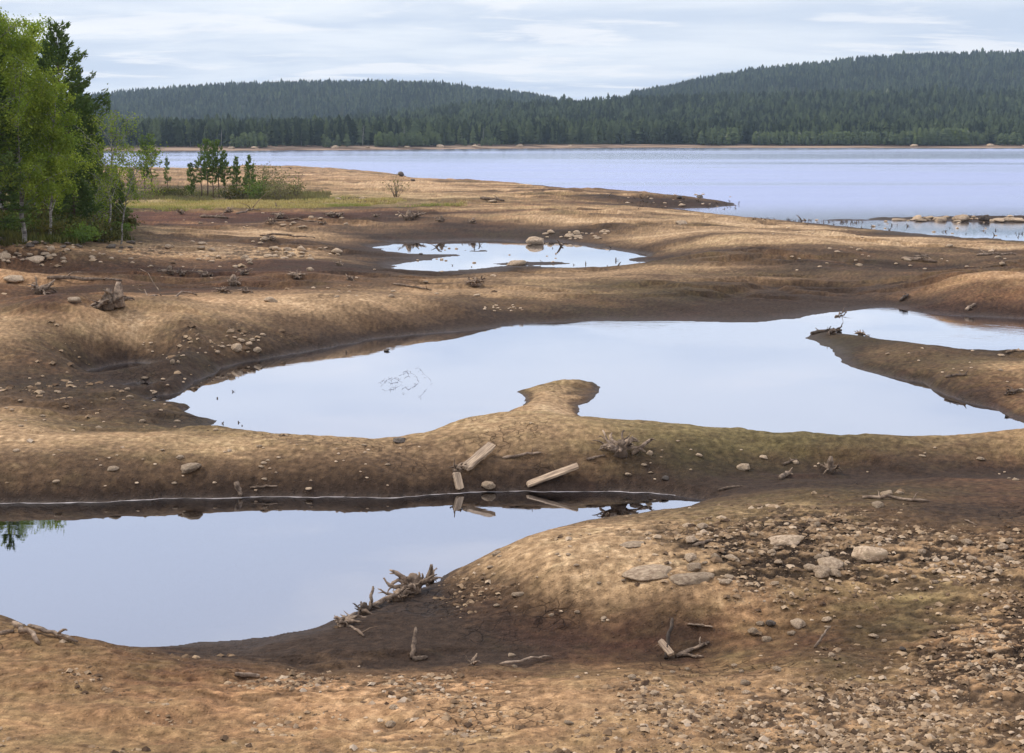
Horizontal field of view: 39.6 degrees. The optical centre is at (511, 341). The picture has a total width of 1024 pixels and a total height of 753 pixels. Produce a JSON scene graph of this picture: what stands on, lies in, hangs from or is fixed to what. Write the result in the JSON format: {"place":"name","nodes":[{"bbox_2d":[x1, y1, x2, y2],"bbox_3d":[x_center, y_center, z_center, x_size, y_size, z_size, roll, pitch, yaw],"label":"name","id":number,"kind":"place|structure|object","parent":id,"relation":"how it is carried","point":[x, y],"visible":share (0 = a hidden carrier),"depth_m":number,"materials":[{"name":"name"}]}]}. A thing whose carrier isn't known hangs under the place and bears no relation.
{"place":"outdoors","nodes":[
{"label":"outdoors","id":0,"kind":"place"},
{"bbox_2d":[0,214,133,245],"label":"grass","id":1,"kind":"structure","parent":0,"point":[12,236],"depth_m":67.01,"materials":[{"name":"green plant"}]},
{"bbox_2d":[117,187,332,201],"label":"grass","id":2,"kind":"structure","parent":0,"point":[304,195],"depth_m":129.68,"materials":[{"name":"green plant"}]},
{"bbox_2d":[0,165,1023,752],"bbox_3d":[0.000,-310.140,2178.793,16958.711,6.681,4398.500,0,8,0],"label":"ground","id":3,"kind":"structure","parent":0,"point":[704,267],"depth_m":26.80,"materials":[{"name":"soil"}]},
{"bbox_2d":[3,275,23,282],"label":"rock","id":4,"kind":"object","parent":3,"relation":"on","point":[14,278],"visible":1,"depth_m":56.62,"materials":[{"name":"stone"}]},
{"bbox_2d":[0,52,37,229],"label":"spruce tree","id":5,"kind":"object","parent":3,"relation":"on","point":[9,159],"visible":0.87,"depth_m":64.47,"materials":[{"name":"plant"}]},
{"bbox_2d":[0,15,37,169],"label":"birch tree","id":6,"kind":"object","parent":3,"relation":"on","point":[1,52],"visible":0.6,"depth_m":63.44,"materials":[{"name":"green plant"}]},
{"bbox_2d":[11,621,39,644],"bbox_3d":[-6.012,3.607,17.607,0.645,0.158,0.146,6,10,38],"label":"driftwood log","id":7,"kind":"object","parent":3,"relation":"on","point":[20,626],"visible":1,"depth_m":17.59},
{"bbox_2d":[0,46,53,207],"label":"birch tree","id":8,"kind":"object","parent":3,"relation":"on","point":[4,127],"visible":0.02,"depth_m":77.32,"materials":[{"name":"green plant"}]},
{"bbox_2d":[0,208,54,230],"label":"bush","id":9,"kind":"object","parent":3,"relation":"on","point":[29,216],"visible":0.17,"depth_m":69.58,"materials":[{"name":"green plant"}]},
{"bbox_2d":[25,256,44,262],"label":"boulder","id":10,"kind":"object","parent":3,"relation":"on","point":[34,259],"visible":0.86,"depth_m":63.10,"materials":[{"name":"stone"}]},
{"bbox_2d":[27,276,55,294],"bbox_3d":[-18.087,-2.139,54.697,1.041,0.703,1.023,0,8,0],"label":"driftwood stump","id":11,"kind":"object","parent":3,"relation":"on","point":[41,290],"visible":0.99,"depth_m":54.62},
{"bbox_2d":[0,7,86,242],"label":"birch tree","id":12,"kind":"object","parent":3,"relation":"on","point":[29,48],"visible":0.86,"depth_m":64.52,"materials":[{"name":"green plant"}]},
{"bbox_2d":[9,40,85,205],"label":"birch tree","id":13,"kind":"object","parent":3,"relation":"on","point":[36,69],"visible":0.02,"depth_m":78.68,"materials":[{"name":"green plant"}]},
{"bbox_2d":[0,81,99,233],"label":"birch tree","id":14,"kind":"object","parent":3,"relation":"on","point":[53,133],"visible":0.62,"depth_m":66.81,"materials":[{"name":"green plant"}]},
{"bbox_2d":[14,216,85,235],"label":"bush","id":15,"kind":"object","parent":3,"relation":"on","point":[46,227],"visible":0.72,"depth_m":68.37,"materials":[{"name":"green plant"}]},
{"bbox_2d":[27,624,77,641],"bbox_3d":[-5.699,3.608,17.658,0.814,0.142,0.116,4,9,27],"label":"driftwood log","id":16,"kind":"object","parent":3,"relation":"on","point":[45,630],"visible":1,"depth_m":17.64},
{"bbox_2d":[7,18,111,219],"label":"pine tree","id":17,"kind":"object","parent":3,"relation":"on","point":[52,49],"visible":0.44,"depth_m":76.52,"materials":[{"name":"green plant"}]},
{"bbox_2d":[40,208,99,231],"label":"bush","id":18,"kind":"object","parent":3,"relation":"on","point":[61,218],"visible":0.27,"depth_m":70.55,"materials":[{"name":"green plant"}]},
{"bbox_2d":[37,221,106,242],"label":"bush","id":19,"kind":"object","parent":3,"relation":"on","point":[79,232],"visible":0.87,"depth_m":68.55,"materials":[{"name":"green plant"}]},
{"bbox_2d":[47,142,104,225],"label":"spruce tree","id":20,"kind":"object","parent":3,"relation":"on","point":[71,206],"visible":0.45,"depth_m":71.50,"materials":[{"name":"plant"}]},
{"bbox_2d":[47,271,121,280],"bbox_3d":[-17.200,-2.568,56.929,2.963,0.423,0.908,0,8,0],"label":"driftwood log","id":21,"kind":"object","parent":3,"relation":"on","point":[68,276],"visible":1,"depth_m":57.09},
{"bbox_2d":[56,64,117,197],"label":"pine tree","id":22,"kind":"object","parent":3,"relation":"on","point":[85,94],"visible":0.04,"depth_m":82.80,"materials":[{"name":"green plant"}]},
{"bbox_2d":[63,176,113,225],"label":"birch tree","id":23,"kind":"object","parent":3,"relation":"on","point":[100,200],"visible":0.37,"depth_m":74.71,"materials":[{"name":"green plant"}]},
{"bbox_2d":[67,211,115,239],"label":"bush","id":24,"kind":"object","parent":3,"relation":"on","point":[102,228],"visible":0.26,"depth_m":70.61,"materials":[{"name":"green plant"}]},
{"bbox_2d":[74,119,116,221],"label":"pine tree","id":25,"kind":"object","parent":3,"relation":"on","point":[99,172],"visible":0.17,"depth_m":79.25,"materials":[{"name":"green plant"}]},
{"bbox_2d":[59,108,142,237],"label":"birch tree","id":26,"kind":"object","parent":3,"relation":"on","point":[110,131],"visible":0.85,"depth_m":74.85,"materials":[{"name":"green plant"}]},
{"bbox_2d":[81,202,131,222],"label":"bush","id":27,"kind":"object","parent":3,"relation":"on","point":[116,212],"visible":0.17,"depth_m":81.81,"materials":[{"name":"green plant"}]},
{"bbox_2d":[90,224,125,241],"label":"bush","id":28,"kind":"object","parent":3,"relation":"on","point":[106,238],"visible":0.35,"depth_m":72.87,"materials":[{"name":"green plant"}]},
{"bbox_2d":[89,288,126,309],"bbox_3d":[-12.396,-1.296,43.849,1.164,0.671,1.403,3,9,19],"label":"driftwood stump","id":29,"kind":"object","parent":3,"relation":"on","point":[105,301],"visible":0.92,"depth_m":43.65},
{"bbox_2d":[103,221,129,236],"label":"bush","id":30,"kind":"object","parent":3,"relation":"on","point":[118,228],"visible":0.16,"depth_m":75.86,"materials":[{"name":"green plant"}]},
{"bbox_2d":[102,282,134,307],"bbox_3d":[-12.280,-1.450,43.986,0.589,0.776,1.073,7,10,38],"label":"driftwood stump","id":31,"kind":"object","parent":3,"relation":"on","point":[118,290],"visible":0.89,"depth_m":43.92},
{"bbox_2d":[107,174,132,220],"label":"pine tree","id":32,"kind":"object","parent":3,"relation":"on","point":[120,193],"visible":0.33,"depth_m":83.50,"materials":[{"name":"green plant"}]},
{"bbox_2d":[105,221,135,231],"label":"bush","id":33,"kind":"object","parent":3,"relation":"on","point":[126,226],"visible":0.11,"depth_m":79.98,"materials":[{"name":"green plant"}]},
{"bbox_2d":[114,214,144,226],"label":"bush","id":34,"kind":"object","parent":3,"relation":"on","point":[132,220],"visible":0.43,"depth_m":83.53,"materials":[{"name":"green plant"}]},
{"bbox_2d":[94,139,168,243],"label":"birch tree","id":35,"kind":"object","parent":3,"relation":"on","point":[129,164],"visible":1,"depth_m":73.51,"materials":[{"name":"green plant"}]},
{"bbox_2d":[135,134,150,191],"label":"pine tree","id":36,"kind":"object","parent":3,"relation":"on","point":[143,142],"visible":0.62,"depth_m":137.59,"materials":[{"name":"green plant"}]},
{"bbox_2d":[142,132,162,191],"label":"pine tree","id":37,"kind":"object","parent":3,"relation":"on","point":[150,143],"visible":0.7,"depth_m":137.61,"materials":[{"name":"green plant"}]},
{"bbox_2d":[145,186,176,195],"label":"bush","id":38,"kind":"object","parent":3,"relation":"on","point":[164,188],"visible":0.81,"depth_m":131.41,"materials":[{"name":"green plant"}]},
{"bbox_2d":[130,269,196,299],"bbox_3d":[-11.863,-1.822,47.211,1.094,1.150,4.997,2,9,15],"label":"driftwood log","id":39,"kind":"object","parent":3,"relation":"on","point":[179,293],"visible":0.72,"depth_m":47.16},
{"bbox_2d":[163,157,171,192],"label":"pine tree","id":40,"kind":"object","parent":3,"relation":"on","point":[166,168],"visible":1,"depth_m":140.21,"materials":[{"name":"green plant"}]},
{"bbox_2d":[161,185,192,197],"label":"bush","id":41,"kind":"object","parent":3,"relation":"on","point":[180,192],"visible":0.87,"depth_m":131.72,"materials":[{"name":"green plant"}]},
{"bbox_2d":[185,162,197,195],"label":"pine tree","id":42,"kind":"object","parent":3,"relation":"on","point":[194,177],"visible":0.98,"depth_m":133.39,"materials":[{"name":"green plant"}]},
{"bbox_2d":[181,463,201,473],"bbox_3d":[-6.037,2.371,26.637,0.434,0.180,0.419,-18,10,-41],"label":"boulder","id":43,"kind":"object","parent":3,"relation":"on","point":[188,467],"visible":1,"depth_m":26.49,"materials":[{"name":"stone"}]},
{"bbox_2d":[192,143,210,196],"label":"pine tree","id":44,"kind":"object","parent":3,"relation":"on","point":[199,162],"visible":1,"depth_m":133.03,"materials":[{"name":"green plant"}]},
{"bbox_2d":[199,137,211,195],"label":"pine tree","id":45,"kind":"object","parent":3,"relation":"on","point":[205,148],"visible":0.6,"depth_m":134.88,"materials":[{"name":"green plant"}]},
{"bbox_2d":[204,140,220,197],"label":"pine tree","id":46,"kind":"object","parent":3,"relation":"on","point":[209,156],"visible":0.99,"depth_m":133.51,"materials":[{"name":"green plant"}]},
{"bbox_2d":[209,139,226,196],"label":"pine tree","id":47,"kind":"object","parent":3,"relation":"on","point":[217,141],"visible":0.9,"depth_m":134.31,"materials":[{"name":"green plant"}]},
{"bbox_2d":[217,150,231,187],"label":"pine tree","id":48,"kind":"object","parent":3,"relation":"on","point":[224,163],"visible":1,"depth_m":133.54,"materials":[{"name":"green plant"}]},
{"bbox_2d":[214,185,238,199],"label":"bush","id":49,"kind":"object","parent":3,"relation":"on","point":[222,194],"visible":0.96,"depth_m":129.56,"materials":[{"name":"green plant"}]},
{"bbox_2d":[227,274,242,285],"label":"driftwood stump","id":50,"kind":"object","parent":3,"relation":"on","point":[233,280],"visible":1,"depth_m":57.25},
{"bbox_2d":[229,155,242,195],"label":"pine tree","id":51,"kind":"object","parent":3,"relation":"on","point":[235,180],"visible":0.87,"depth_m":133.04,"materials":[{"name":"green plant"}]},
{"bbox_2d":[226,184,256,198],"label":"bush","id":52,"kind":"object","parent":3,"relation":"on","point":[240,192],"visible":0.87,"depth_m":129.51,"materials":[{"name":"green plant"}]},
{"bbox_2d":[235,672,259,677],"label":"driftwood log","id":53,"kind":"object","parent":3,"relation":"on","point":[246,674],"visible":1,"depth_m":16.70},
{"bbox_2d":[242,154,255,193],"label":"pine tree","id":54,"kind":"object","parent":3,"relation":"on","point":[247,166],"visible":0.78,"depth_m":132.58,"materials":[{"name":"green plant"}]},
{"bbox_2d":[237,176,273,198],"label":"bush","id":55,"kind":"object","parent":3,"relation":"on","point":[260,185],"visible":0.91,"depth_m":128.52,"materials":[{"name":"green plant"}]},
{"bbox_2d":[229,161,302,190],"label":"bush","id":56,"kind":"object","parent":3,"relation":"on","point":[267,173],"visible":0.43,"depth_m":139.62,"materials":[{"name":"green plant"}]},
{"bbox_2d":[257,175,295,198],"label":"bush","id":57,"kind":"object","parent":3,"relation":"on","point":[278,182],"visible":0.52,"depth_m":129.47,"materials":[{"name":"green plant"}]},
{"bbox_2d":[262,182,297,199],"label":"bush","id":58,"kind":"object","parent":3,"relation":"on","point":[279,193],"visible":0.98,"depth_m":126.66,"materials":[{"name":"green plant"}]},
{"bbox_2d":[260,233,314,237],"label":"driftwood log","id":59,"kind":"object","parent":3,"relation":"on","point":[282,234],"visible":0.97,"depth_m":85.79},
{"bbox_2d":[117,195,466,211],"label":"grass","id":60,"kind":"structure","parent":3,"relation":"on","point":[205,204],"depth_m":118.86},
{"bbox_2d":[287,269,305,278],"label":"driftwood stump","id":61,"kind":"object","parent":3,"relation":"on","point":[297,275],"visible":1,"depth_m":58.78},
{"bbox_2d":[287,177,308,195],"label":"bush","id":62,"kind":"object","parent":3,"relation":"on","point":[298,186],"visible":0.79,"depth_m":130.33,"materials":[{"name":"green plant"}]},
{"bbox_2d":[334,610,366,626],"bbox_3d":[-2.177,3.733,19.115,0.443,0.205,0.553,0,8,0],"label":"driftwood stump","id":63,"kind":"object","parent":3,"relation":"on","point":[349,619],"visible":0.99,"depth_m":19.05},
{"bbox_2d":[353,599,380,614],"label":"driftwood stump","id":64,"kind":"object","parent":3,"relation":"on","point":[364,608],"visible":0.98,"depth_m":19.65,"materials":[{"name":"grey wood"}]},
{"bbox_2d":[372,587,407,608],"bbox_3d":[-1.784,3.647,20.156,0.702,0.209,0.111,-7,11,-40],"label":"driftwood log","id":65,"kind":"object","parent":3,"relation":"on","point":[383,600],"visible":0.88,"depth_m":20.14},
{"bbox_2d":[375,176,409,196],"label":"bush","id":66,"kind":"object","parent":3,"relation":"on","point":[396,191],"visible":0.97,"depth_m":130.18,"materials":[{"name":"beige plant"}]},
{"bbox_2d":[378,586,414,601],"bbox_3d":[-1.632,3.625,20.404,0.498,0.200,0.430,6,10,37],"label":"driftwood stump","id":67,"kind":"object","parent":3,"relation":"on","point":[403,594],"visible":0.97,"depth_m":20.33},
{"bbox_2d":[398,210,418,220],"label":"driftwood stump","id":68,"kind":"object","parent":3,"relation":"on","point":[408,216],"visible":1,"depth_m":99.12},
{"bbox_2d":[383,569,436,595],"bbox_3d":[-1.532,3.500,20.797,0.734,0.358,0.756,-2,9,-15],"label":"driftwood stump","id":69,"kind":"object","parent":3,"relation":"on","point":[415,582],"visible":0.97,"depth_m":20.64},
{"bbox_2d":[410,627,416,658],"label":"driftwood log","id":70,"kind":"object","parent":3,"relation":"on","point":[413,647],"visible":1,"depth_m":17.76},
{"bbox_2d":[424,564,443,582],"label":"driftwood stump","id":71,"kind":"object","parent":3,"relation":"on","point":[431,571],"visible":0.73,"depth_m":21.25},
{"bbox_2d":[452,472,463,489],"bbox_3d":[-1.006,2.613,26.572,0.166,0.344,0.060,-2,-17,-41],"label":"plank","id":72,"kind":"object","parent":3,"relation":"on","point":[458,481],"visible":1,"depth_m":26.54,"materials":[{"name":"brown wood"}]},
{"bbox_2d":[449,459,466,471],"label":"driftwood stump","id":73,"kind":"object","parent":3,"relation":"on","point":[456,468],"visible":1,"depth_m":26.85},
{"bbox_2d":[463,275,484,286],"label":"driftwood stump","id":74,"kind":"object","parent":3,"relation":"on","point":[475,281],"visible":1,"depth_m":57.75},
{"bbox_2d":[462,442,495,470],"bbox_3d":[-0.634,2.200,27.134,0.202,0.070,0.878,24,41,27],"label":"plank","id":75,"kind":"object","parent":3,"relation":"on","point":[480,454],"visible":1,"depth_m":27.10,"materials":[{"name":"brown wood"}]},
{"bbox_2d":[481,481,495,488],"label":"rock","id":76,"kind":"object","parent":3,"relation":"on","point":[488,485],"visible":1,"depth_m":26.59,"materials":[{"name":"stone"}]},
{"bbox_2d":[0,193,1014,735],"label":"stones","id":77,"kind":"object","parent":3,"relation":"on","point":[522,309],"visible":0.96,"depth_m":40.94,"materials":[{"name":"stone"}]},
{"bbox_2d":[507,260,525,265],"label":"rock","id":78,"kind":"object","parent":3,"relation":"on","point":[517,262],"visible":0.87,"depth_m":72.78,"materials":[{"name":"stone"}]},
{"bbox_2d":[502,448,540,458],"bbox_3d":[0.187,2.158,27.334,0.763,0.184,0.102,-2,9,-16],"label":"driftwood stick","id":79,"kind":"object","parent":3,"relation":"on","point":[516,455],"visible":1,"depth_m":27.30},
{"bbox_2d":[499,655,551,664],"bbox_3d":[0.184,3.919,17.463,0.865,0.147,0.097,-8,11,-43],"label":"driftwood log","id":80,"kind":"object","parent":3,"relation":"on","point":[519,661],"visible":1,"depth_m":17.37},
{"bbox_2d":[525,236,543,244],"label":"rock","id":81,"kind":"object","parent":3,"relation":"on","point":[534,240],"visible":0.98,"depth_m":86.80,"materials":[{"name":"stone"}]},
{"bbox_2d":[526,463,578,486],"bbox_3d":[0.765,2.520,26.774,1.048,0.051,0.166,-20,30,-8],"label":"plank","id":82,"kind":"object","parent":3,"relation":"on","point":[552,475],"visible":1,"depth_m":26.74,"materials":[{"name":"brown wood"}]},
{"bbox_2d":[592,429,645,457],"bbox_3d":[2.066,1.985,27.532,0.975,0.451,0.762,-5,10,-30],"label":"driftwood stump","id":83,"kind":"object","parent":3,"relation":"on","point":[619,448],"visible":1,"depth_m":27.40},
{"bbox_2d":[619,541,643,547],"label":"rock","id":84,"kind":"object","parent":3,"relation":"on","point":[629,544],"visible":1,"depth_m":20.26,"materials":[{"name":"stone"}]},
{"bbox_2d":[630,438,654,454],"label":"driftwood log","id":85,"kind":"object","parent":3,"relation":"on","point":[643,445],"visible":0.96,"depth_m":27.68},
{"bbox_2d":[621,564,671,580],"bbox_3d":[1.875,3.163,19.329,0.775,0.160,0.467,-4,12,-14],"label":"boulder","id":86,"kind":"object","parent":3,"relation":"on","point":[649,572],"visible":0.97,"depth_m":19.25,"materials":[{"name":"stone"}]},
{"bbox_2d":[658,638,673,655],"bbox_3d":[1.904,3.849,17.808,0.139,0.040,0.292,-21,35,-18],"label":"plank","id":87,"kind":"object","parent":3,"relation":"on","point":[662,644],"visible":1,"depth_m":17.79,"materials":[{"name":"brown wood"}]},
{"bbox_2d":[664,618,673,658],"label":"driftwood log","id":88,"kind":"object","parent":3,"relation":"on","point":[668,634],"visible":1,"depth_m":17.91,"materials":[{"name":"brown wood"}]},
{"bbox_2d":[684,553,696,561],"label":"stone","id":89,"kind":"object","parent":3,"relation":"on","point":[689,557],"visible":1,"depth_m":19.59,"materials":[{"name":"stone"}]},
{"bbox_2d":[669,572,713,585],"bbox_3d":[2.417,3.205,19.183,0.648,0.176,0.416,-4,12,-14],"label":"boulder","id":90,"kind":"object","parent":3,"relation":"on","point":[682,579],"visible":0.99,"depth_m":19.05,"materials":[{"name":"stone"}]},
{"bbox_2d":[675,636,709,657],"bbox_3d":[2.286,3.868,17.872,0.520,0.147,0.215,-8,11,-43],"label":"driftwood log","id":91,"kind":"object","parent":3,"relation":"on","point":[688,650],"visible":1,"depth_m":17.85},
{"bbox_2d":[686,562,700,570],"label":"stone","id":92,"kind":"object","parent":3,"relation":"on","point":[693,566],"visible":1,"depth_m":19.31,"materials":[{"name":"stone"}]},
{"bbox_2d":[768,535,803,546],"bbox_3d":[3.930,2.858,20.325,0.574,0.138,0.339,-4,12,-14],"label":"boulder","id":93,"kind":"object","parent":3,"relation":"on","point":[782,540],"visible":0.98,"depth_m":20.26,"materials":[{"name":"stone"}]},
{"bbox_2d":[790,618,805,628],"bbox_3d":[3.636,3.611,18.138,0.220,0.130,0.204,-8,11,-43],"label":"rock","id":94,"kind":"object","parent":3,"relation":"on","point":[797,623],"visible":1,"depth_m":18.07,"materials":[{"name":"stone"}]},
{"bbox_2d":[813,565,829,576],"bbox_3d":[4.199,3.122,19.298,0.238,0.147,0.254,9,9,10],"label":"rock","id":95,"kind":"object","parent":3,"relation":"on","point":[821,568],"visible":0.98,"depth_m":19.26,"materials":[{"name":"stone"}]},
{"bbox_2d":[810,323,842,334],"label":"driftwood log","id":96,"kind":"object","parent":3,"relation":"on","point":[817,331],"visible":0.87,"depth_m":47.76,"materials":[{"name":"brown wood"}]},
{"bbox_2d":[818,456,841,474],"bbox_3d":[6.176,2.405,27.593,0.406,0.339,0.473,0,8,0],"label":"driftwood stump","id":97,"kind":"object","parent":3,"relation":"on","point":[830,467],"visible":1,"depth_m":27.54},
{"bbox_2d":[817,556,843,568],"bbox_3d":[4.382,3.054,19.607,0.376,0.087,0.418,-5,16,-27],"label":"boulder","id":98,"kind":"object","parent":3,"relation":"on","point":[830,562],"visible":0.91,"depth_m":19.54,"materials":[{"name":"stone"}]},
{"bbox_2d":[851,546,887,561],"bbox_3d":[5.012,2.979,19.853,0.513,0.249,0.472,-4,4,37],"label":"boulder","id":99,"kind":"object","parent":3,"relation":"on","point":[873,554],"visible":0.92,"depth_m":19.69,"materials":[{"name":"stone"}]},
{"bbox_2d":[862,490,929,501],"bbox_3d":[6.257,2.524,23.169,1.056,0.135,0.202,2,9,17],"label":"driftwood log","id":100,"kind":"object","parent":3,"relation":"on","point":[879,496],"visible":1,"depth_m":23.13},
{"bbox_2d":[901,255,937,261],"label":"driftwood log","id":101,"kind":"object","parent":3,"relation":"on","point":[919,258],"visible":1,"depth_m":71.25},
{"bbox_2d":[953,214,968,220],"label":"rock","id":102,"kind":"object","parent":3,"relation":"on","point":[963,217],"visible":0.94,"depth_m":109.91,"materials":[{"name":"stone"}]},
{"bbox_2d":[976,246,1015,255],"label":"driftwood log","id":103,"kind":"object","parent":3,"relation":"on","point":[986,254],"visible":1,"depth_m":73.32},
{"bbox_2d":[0,148,1023,646],"bbox_3d":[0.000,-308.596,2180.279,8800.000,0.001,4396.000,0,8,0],"label":"water","id":104,"kind":"structure","parent":0,"point":[160,572],"depth_m":36.60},
{"bbox_2d":[0,491,668,503],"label":"scum","id":105,"kind":"object","parent":104,"relation":"on","point":[357,497],"visible":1,"depth_m":26.16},
{"bbox_2d":[381,367,430,397],"bbox_3d":[-2.867,1.084,38.682,1.490,0.044,5.617,0,8,0],"label":"sunken treetop","id":106,"kind":"object","parent":104,"relation":"in","point":[407,376],"visible":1,"depth_m":38.68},
{"bbox_2d":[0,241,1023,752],"bbox_3d":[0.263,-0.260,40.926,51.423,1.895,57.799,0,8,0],"label":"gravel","id":107,"kind":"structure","parent":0,"point":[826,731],"depth_m":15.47,"materials":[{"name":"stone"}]},
{"bbox_2d":[0,0,1023,100],"label":"sky","id":108,"kind":"structure","parent":0,"point":[576,49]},
{"bbox_2d":[102,60,1023,150],"bbox_3d":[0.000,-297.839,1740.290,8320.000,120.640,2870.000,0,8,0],"label":"hills","id":109,"kind":"structure","parent":0,"point":[630,144],"depth_m":775.39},
{"bbox_2d":[63,47,1023,146],"bbox_3d":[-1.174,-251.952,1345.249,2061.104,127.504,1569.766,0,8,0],"label":"forest","id":110,"kind":"object","parent":109,"relation":"on","point":[682,111],"visible":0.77,"depth_m":1164.16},
{"bbox_2d":[229,127,1023,147],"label":"thicket","id":111,"kind":"object","parent":109,"relation":"on","point":[947,136],"visible":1,"depth_m":776.59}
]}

